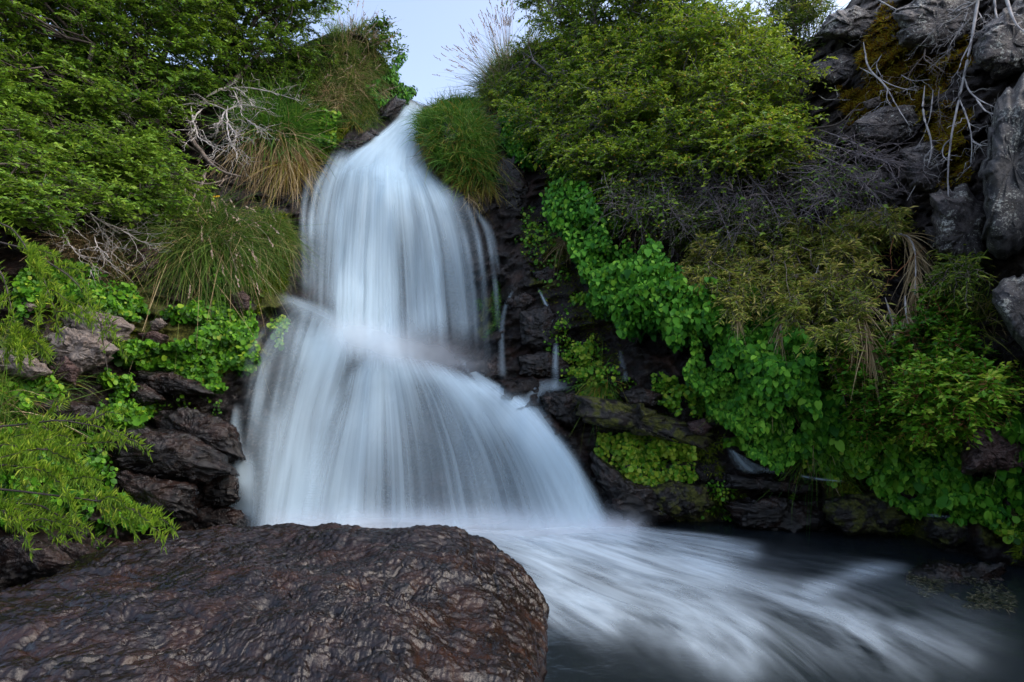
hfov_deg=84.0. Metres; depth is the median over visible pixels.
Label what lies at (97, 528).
leaf plants
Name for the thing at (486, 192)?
grass tussock
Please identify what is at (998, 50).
boulder
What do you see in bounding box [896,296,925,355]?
hanging roots
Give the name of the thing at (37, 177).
beech tree
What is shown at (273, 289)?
moss
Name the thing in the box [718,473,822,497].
rock
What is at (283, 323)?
leaf plants
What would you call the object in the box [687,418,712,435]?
rock
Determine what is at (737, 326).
hanging roots
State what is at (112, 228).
dead branch
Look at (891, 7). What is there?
dead branch
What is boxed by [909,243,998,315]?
bamboo
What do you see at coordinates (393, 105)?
rock
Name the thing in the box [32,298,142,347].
moss
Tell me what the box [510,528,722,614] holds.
stream foam
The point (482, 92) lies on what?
grass tussock
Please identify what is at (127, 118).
dead branch
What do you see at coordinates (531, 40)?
grass tussock
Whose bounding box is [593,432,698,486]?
clover patch
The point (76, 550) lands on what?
boulder
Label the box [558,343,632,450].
grass tussock
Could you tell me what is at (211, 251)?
grass tussock
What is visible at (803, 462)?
grass tussock
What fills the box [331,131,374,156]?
rock
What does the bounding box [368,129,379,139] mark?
rock
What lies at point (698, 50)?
berry shrub
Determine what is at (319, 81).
grass tussock
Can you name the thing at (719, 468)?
moss
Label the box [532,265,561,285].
rock
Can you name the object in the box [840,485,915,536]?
moss
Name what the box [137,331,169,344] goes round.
rock
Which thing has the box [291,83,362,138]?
grass tussock
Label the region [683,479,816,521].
clover patch
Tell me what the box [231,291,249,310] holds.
rock
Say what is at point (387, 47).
bush
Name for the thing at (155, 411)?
clover patch
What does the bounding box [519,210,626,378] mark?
moss
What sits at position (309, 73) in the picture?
bush
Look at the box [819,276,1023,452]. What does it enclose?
leafy shrub
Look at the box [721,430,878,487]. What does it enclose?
leaf plants
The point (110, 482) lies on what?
leaf plants
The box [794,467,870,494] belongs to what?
moss
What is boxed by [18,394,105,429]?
rock
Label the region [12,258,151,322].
leaf plants
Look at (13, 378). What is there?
shrub
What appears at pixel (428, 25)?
sky
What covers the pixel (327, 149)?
moss
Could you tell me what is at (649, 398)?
rock
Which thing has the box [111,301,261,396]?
leaf plants
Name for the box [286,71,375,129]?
grass tussock
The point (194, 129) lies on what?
dead branch
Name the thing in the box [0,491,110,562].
feathery branch
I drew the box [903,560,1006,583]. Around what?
rock
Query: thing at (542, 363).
rock
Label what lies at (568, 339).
clover patch
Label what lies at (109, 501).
feathery branch
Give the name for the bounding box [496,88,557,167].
heart leaf plants
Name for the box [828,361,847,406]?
dead branch
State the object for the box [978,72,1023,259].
rock
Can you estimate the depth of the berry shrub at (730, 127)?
6.31 m
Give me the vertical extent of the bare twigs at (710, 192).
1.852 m
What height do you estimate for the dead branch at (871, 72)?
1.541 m
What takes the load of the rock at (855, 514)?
on the hillside
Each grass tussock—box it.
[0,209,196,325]
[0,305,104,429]
[0,342,114,489]
[73,155,331,396]
[74,239,186,293]
[150,41,370,217]
[152,168,253,226]
[195,197,320,318]
[232,32,351,106]
[232,125,340,239]
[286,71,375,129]
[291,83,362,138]
[306,0,402,83]
[309,43,409,126]
[338,99,395,134]
[429,0,526,96]
[437,159,513,225]
[450,146,526,201]
[454,63,516,113]
[480,8,554,108]
[537,233,570,277]
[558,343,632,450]
[565,202,688,261]
[699,326,844,453]
[737,0,848,55]
[756,420,882,533]
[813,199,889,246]
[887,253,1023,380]
[980,341,1023,485]
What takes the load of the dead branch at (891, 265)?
attached to the bamboo at (862, 237)
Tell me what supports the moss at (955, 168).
on the hillside
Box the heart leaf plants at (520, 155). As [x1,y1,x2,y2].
[506,139,533,171]
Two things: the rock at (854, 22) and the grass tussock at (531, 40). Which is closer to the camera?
the rock at (854, 22)
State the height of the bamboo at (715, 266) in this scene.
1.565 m
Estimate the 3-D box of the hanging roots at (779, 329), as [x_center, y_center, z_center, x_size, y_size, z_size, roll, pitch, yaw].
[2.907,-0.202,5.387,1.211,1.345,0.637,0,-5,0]
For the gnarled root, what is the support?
on the hillside
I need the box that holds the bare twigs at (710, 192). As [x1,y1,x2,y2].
[625,164,782,276]
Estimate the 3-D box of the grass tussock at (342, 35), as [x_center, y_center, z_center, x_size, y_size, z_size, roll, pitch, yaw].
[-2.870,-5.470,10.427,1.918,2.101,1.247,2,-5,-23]
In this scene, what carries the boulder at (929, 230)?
on the hillside
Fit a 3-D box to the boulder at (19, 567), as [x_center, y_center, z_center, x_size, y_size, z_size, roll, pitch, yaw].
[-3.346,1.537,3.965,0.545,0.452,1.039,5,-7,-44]
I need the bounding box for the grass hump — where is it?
[399,86,509,220]
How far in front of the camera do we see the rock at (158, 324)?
6.00 m
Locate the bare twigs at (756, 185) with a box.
[713,156,811,258]
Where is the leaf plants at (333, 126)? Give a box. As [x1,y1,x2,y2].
[303,107,341,148]
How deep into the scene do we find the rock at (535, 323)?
6.93 m
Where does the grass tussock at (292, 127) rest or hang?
on the hillside
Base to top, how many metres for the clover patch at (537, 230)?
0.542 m
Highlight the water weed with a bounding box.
[903,557,1018,612]
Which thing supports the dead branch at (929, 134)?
on the hillside
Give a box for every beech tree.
[0,0,256,150]
[0,71,220,243]
[169,0,354,103]
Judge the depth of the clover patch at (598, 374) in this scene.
6.32 m
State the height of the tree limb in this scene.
1.992 m
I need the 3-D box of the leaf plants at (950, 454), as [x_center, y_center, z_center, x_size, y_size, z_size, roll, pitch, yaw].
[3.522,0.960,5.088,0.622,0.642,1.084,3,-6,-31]
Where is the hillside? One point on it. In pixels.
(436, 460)
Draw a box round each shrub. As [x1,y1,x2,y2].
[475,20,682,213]
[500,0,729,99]
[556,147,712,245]
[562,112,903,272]
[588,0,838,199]
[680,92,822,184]
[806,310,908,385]
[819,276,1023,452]
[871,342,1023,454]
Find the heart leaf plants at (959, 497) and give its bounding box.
[866,448,1023,529]
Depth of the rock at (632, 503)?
5.79 m
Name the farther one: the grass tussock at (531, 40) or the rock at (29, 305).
the grass tussock at (531, 40)
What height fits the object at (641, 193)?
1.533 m
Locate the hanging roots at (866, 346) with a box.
[831,263,896,403]
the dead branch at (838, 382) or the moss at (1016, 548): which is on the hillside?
the moss at (1016, 548)
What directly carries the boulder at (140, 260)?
on the hillside
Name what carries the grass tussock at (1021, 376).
on the hillside
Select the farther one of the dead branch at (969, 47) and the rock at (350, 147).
the rock at (350, 147)
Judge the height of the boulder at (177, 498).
0.612 m
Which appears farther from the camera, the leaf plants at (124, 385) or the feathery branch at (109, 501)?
the leaf plants at (124, 385)
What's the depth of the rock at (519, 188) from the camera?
8.72 m
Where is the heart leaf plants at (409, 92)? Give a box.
[365,52,417,109]
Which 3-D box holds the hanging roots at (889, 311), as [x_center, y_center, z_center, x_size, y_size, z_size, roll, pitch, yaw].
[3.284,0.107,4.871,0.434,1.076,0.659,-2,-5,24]
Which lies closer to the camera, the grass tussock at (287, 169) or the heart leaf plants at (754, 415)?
the heart leaf plants at (754, 415)
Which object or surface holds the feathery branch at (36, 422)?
attached to the feathery branch at (13, 452)
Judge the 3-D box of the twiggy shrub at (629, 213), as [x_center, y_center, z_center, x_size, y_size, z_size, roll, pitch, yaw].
[2.341,-1.715,6.659,3.635,2.163,1.947,-2,-6,26]
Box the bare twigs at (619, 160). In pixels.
[577,107,657,208]
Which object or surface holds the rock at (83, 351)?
on the hillside
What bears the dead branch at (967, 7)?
on the boulder at (998, 50)
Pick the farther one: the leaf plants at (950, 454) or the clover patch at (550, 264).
the clover patch at (550, 264)
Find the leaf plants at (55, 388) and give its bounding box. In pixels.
[0,370,66,418]
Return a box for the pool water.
[251,517,1023,681]
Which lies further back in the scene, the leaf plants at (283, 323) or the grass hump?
the grass hump
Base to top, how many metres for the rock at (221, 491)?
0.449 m
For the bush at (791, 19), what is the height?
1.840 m
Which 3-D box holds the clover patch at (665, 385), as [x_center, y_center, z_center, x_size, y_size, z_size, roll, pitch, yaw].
[1.847,0.645,6.045,0.705,0.648,0.404,0,-5,0]
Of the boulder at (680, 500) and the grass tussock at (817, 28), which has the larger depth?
the grass tussock at (817, 28)
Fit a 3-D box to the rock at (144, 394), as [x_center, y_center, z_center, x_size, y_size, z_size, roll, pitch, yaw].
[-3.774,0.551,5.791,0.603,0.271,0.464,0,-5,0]
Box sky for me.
[0,0,850,105]
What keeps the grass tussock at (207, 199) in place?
on the hillside
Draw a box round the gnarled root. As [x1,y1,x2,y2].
[162,126,241,217]
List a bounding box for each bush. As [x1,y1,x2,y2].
[240,18,337,104]
[360,9,408,69]
[753,0,844,57]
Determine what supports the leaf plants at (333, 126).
on the hillside
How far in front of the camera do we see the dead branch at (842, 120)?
6.64 m
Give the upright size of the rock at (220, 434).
0.654 m
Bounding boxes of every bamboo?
[651,190,809,259]
[670,220,778,337]
[717,210,862,329]
[766,265,900,362]
[804,200,924,306]
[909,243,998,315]
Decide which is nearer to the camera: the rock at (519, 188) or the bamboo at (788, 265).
the bamboo at (788, 265)
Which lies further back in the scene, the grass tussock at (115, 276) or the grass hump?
the grass hump
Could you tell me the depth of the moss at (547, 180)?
8.61 m
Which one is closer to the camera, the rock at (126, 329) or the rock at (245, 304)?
the rock at (126, 329)
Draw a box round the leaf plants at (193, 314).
[160,253,268,325]
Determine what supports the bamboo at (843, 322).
on the hillside
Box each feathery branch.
[0,216,99,374]
[0,236,129,372]
[0,394,153,461]
[0,425,127,536]
[0,475,180,552]
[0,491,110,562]
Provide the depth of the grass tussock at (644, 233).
7.17 m
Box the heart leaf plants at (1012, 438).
[995,408,1023,481]
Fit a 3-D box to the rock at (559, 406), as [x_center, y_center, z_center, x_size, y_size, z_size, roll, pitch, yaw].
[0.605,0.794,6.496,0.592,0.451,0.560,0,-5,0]
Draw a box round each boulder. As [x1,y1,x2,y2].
[0,522,549,681]
[0,534,74,586]
[50,540,98,560]
[103,465,198,525]
[123,244,160,285]
[646,479,714,520]
[924,226,935,249]
[960,425,1023,475]
[972,0,1023,79]
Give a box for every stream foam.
[491,528,782,640]
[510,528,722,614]
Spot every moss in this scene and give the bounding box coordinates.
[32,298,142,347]
[254,212,295,316]
[308,111,365,167]
[474,278,504,340]
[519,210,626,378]
[543,164,563,211]
[592,408,726,477]
[672,491,748,521]
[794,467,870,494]
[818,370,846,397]
[829,82,929,126]
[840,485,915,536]
[853,0,973,104]
[922,99,979,188]
[999,529,1023,563]
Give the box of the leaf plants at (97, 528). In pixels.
[94,492,157,549]
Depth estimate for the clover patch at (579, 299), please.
6.92 m
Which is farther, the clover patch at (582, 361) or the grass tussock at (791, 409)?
the clover patch at (582, 361)
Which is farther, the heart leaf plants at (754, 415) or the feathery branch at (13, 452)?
the heart leaf plants at (754, 415)
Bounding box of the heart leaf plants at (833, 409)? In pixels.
[788,389,853,459]
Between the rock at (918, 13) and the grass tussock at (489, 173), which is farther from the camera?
the grass tussock at (489, 173)
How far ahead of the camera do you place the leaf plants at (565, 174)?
7.83 m
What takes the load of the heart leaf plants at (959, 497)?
on the hillside
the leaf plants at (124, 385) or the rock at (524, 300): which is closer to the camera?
the leaf plants at (124, 385)
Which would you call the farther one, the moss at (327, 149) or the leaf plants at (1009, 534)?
the moss at (327, 149)
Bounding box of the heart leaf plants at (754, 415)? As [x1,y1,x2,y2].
[682,326,795,475]
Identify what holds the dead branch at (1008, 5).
on the boulder at (998, 50)
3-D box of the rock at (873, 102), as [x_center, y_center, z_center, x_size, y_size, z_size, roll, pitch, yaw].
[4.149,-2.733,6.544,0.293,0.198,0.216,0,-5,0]
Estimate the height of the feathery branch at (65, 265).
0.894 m
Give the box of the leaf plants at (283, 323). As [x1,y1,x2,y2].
[266,314,290,350]
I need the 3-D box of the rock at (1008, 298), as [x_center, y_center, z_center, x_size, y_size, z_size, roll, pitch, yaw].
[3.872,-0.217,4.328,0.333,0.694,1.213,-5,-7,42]
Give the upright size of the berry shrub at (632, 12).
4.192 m
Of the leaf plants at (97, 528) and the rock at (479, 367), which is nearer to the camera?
the leaf plants at (97, 528)
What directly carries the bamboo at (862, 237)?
on the hillside
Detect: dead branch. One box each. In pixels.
[30,194,172,287]
[100,107,140,133]
[166,69,315,183]
[669,238,685,274]
[786,34,931,100]
[804,106,854,140]
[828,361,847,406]
[856,238,924,299]
[859,42,920,136]
[876,0,965,12]
[880,48,963,138]
[904,0,994,85]
[905,86,945,199]
[923,0,1006,248]
[941,249,987,310]
[967,0,1023,47]
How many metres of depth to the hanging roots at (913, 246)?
5.19 m
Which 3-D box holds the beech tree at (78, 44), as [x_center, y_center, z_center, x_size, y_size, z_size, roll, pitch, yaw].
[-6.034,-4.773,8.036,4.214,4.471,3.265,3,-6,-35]
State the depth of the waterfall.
6.82 m
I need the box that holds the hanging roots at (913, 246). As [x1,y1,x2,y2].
[891,233,938,337]
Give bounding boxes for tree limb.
[225,12,294,86]
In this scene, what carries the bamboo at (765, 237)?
on the hillside
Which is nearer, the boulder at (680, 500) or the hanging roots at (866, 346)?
the hanging roots at (866, 346)
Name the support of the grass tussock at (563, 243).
on the hillside
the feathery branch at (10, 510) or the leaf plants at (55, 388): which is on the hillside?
the leaf plants at (55, 388)
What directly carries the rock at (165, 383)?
on the hillside
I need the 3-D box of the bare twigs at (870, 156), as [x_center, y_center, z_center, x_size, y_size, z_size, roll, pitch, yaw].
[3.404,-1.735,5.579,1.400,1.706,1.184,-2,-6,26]
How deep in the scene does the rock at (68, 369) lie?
4.91 m
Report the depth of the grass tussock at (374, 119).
9.77 m
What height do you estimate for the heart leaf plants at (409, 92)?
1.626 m
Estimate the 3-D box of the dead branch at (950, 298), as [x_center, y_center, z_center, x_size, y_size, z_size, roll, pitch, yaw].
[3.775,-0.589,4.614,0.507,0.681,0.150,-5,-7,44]
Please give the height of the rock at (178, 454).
0.573 m
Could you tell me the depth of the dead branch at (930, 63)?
5.93 m
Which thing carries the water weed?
on the rock at (949, 570)
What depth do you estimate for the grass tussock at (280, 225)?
7.47 m
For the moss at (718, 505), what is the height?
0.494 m
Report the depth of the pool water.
3.55 m
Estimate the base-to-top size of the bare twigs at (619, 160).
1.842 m
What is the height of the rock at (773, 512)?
0.531 m
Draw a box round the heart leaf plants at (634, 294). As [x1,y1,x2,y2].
[539,176,824,420]
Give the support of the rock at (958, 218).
on the hillside
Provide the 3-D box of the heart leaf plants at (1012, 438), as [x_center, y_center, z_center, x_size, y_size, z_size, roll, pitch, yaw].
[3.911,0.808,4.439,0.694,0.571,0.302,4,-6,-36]
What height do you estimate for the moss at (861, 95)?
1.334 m
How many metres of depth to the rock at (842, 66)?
7.17 m
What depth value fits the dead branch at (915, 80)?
6.94 m
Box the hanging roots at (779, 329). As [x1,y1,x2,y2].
[754,261,876,360]
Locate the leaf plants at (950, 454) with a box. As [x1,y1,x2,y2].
[838,417,963,485]
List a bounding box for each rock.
[0,348,52,380]
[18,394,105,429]
[21,301,36,311]
[43,326,118,374]
[49,356,79,385]
[61,305,135,343]
[103,426,239,482]
[123,369,217,396]
[125,382,166,406]
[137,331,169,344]
[146,405,245,463]
[150,318,166,329]
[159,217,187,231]
[190,500,250,529]
[196,476,239,507]
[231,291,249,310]
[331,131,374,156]
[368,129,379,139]
[375,95,405,119]
[465,359,508,378]
[489,155,530,210]
[505,292,535,309]
[516,350,572,378]
[518,304,561,352]
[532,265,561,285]
[539,391,583,429]
[573,394,718,451]
[588,450,675,525]
[619,386,662,407]
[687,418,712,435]
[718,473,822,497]
[722,493,835,532]
[807,47,855,86]
[817,5,874,41]
[821,493,918,535]
[846,169,901,201]
[852,105,921,142]
[863,96,881,109]
[893,0,978,55]
[900,141,949,192]
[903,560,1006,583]
[920,516,968,548]
[929,183,993,272]
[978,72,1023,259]
[992,274,1023,349]
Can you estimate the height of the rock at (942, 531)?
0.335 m
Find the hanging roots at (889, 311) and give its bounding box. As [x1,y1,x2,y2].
[874,298,907,404]
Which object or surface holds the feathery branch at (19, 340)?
on the hillside
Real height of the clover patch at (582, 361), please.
0.565 m
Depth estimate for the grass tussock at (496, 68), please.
11.41 m
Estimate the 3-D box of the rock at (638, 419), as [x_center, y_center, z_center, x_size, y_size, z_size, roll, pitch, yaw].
[1.445,0.881,6.095,1.592,0.627,0.682,0,-5,0]
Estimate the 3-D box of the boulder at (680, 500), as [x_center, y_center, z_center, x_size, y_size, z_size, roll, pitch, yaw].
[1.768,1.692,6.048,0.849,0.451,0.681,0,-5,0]
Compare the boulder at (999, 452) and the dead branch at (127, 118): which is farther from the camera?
the dead branch at (127, 118)
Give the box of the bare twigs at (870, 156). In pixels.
[787,92,950,234]
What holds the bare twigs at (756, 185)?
on the bamboo at (715, 266)
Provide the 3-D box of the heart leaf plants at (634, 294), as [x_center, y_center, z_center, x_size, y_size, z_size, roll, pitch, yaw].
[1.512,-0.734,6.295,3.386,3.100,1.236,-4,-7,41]
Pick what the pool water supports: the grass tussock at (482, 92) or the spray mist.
the spray mist
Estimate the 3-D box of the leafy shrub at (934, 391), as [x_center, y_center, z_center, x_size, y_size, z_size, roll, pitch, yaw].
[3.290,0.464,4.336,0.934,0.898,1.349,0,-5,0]
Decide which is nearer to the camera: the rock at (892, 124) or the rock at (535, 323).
the rock at (892, 124)
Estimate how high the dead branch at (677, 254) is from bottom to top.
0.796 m
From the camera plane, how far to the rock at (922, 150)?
5.58 m
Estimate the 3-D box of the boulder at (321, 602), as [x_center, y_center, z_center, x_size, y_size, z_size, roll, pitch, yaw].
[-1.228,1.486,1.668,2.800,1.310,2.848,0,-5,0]
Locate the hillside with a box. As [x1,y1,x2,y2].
[0,0,1023,591]
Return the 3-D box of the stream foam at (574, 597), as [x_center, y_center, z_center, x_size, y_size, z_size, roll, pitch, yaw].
[0.962,1.774,4.565,3.745,0.034,5.223,4,-6,-36]
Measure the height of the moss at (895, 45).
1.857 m
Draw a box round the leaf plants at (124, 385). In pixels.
[96,367,154,432]
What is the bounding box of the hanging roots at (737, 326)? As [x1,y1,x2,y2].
[726,283,744,340]
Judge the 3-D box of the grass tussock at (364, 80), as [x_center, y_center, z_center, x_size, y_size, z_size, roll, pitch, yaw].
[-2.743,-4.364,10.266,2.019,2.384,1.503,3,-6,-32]
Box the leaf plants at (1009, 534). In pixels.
[988,506,1023,544]
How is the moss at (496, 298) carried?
on the hillside
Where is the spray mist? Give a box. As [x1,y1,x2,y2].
[370,524,617,535]
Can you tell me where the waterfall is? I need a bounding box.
[241,101,607,529]
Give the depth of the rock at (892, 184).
5.93 m
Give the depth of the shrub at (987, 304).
4.81 m
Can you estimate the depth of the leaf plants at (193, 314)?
6.46 m
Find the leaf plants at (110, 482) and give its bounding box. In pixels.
[0,424,117,533]
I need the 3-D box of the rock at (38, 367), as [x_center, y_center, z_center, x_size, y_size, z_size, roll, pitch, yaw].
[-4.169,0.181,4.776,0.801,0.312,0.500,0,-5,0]
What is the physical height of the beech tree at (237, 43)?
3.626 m
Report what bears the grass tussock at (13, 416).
on the hillside
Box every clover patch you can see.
[96,388,221,443]
[515,206,575,315]
[523,221,556,246]
[544,315,635,400]
[561,333,605,378]
[570,291,602,319]
[579,367,613,398]
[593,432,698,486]
[650,371,712,421]
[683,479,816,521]
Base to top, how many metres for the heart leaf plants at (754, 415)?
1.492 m
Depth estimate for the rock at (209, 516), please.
5.74 m
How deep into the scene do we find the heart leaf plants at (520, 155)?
8.83 m
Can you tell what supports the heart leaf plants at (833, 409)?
on the hillside
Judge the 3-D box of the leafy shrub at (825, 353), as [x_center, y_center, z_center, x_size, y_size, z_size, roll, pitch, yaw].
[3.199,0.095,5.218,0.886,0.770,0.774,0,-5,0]
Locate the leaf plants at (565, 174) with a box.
[546,162,627,238]
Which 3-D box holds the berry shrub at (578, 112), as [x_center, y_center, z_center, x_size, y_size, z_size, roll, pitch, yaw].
[0.650,-3.694,9.014,2.294,4.437,4.951,4,-6,-35]

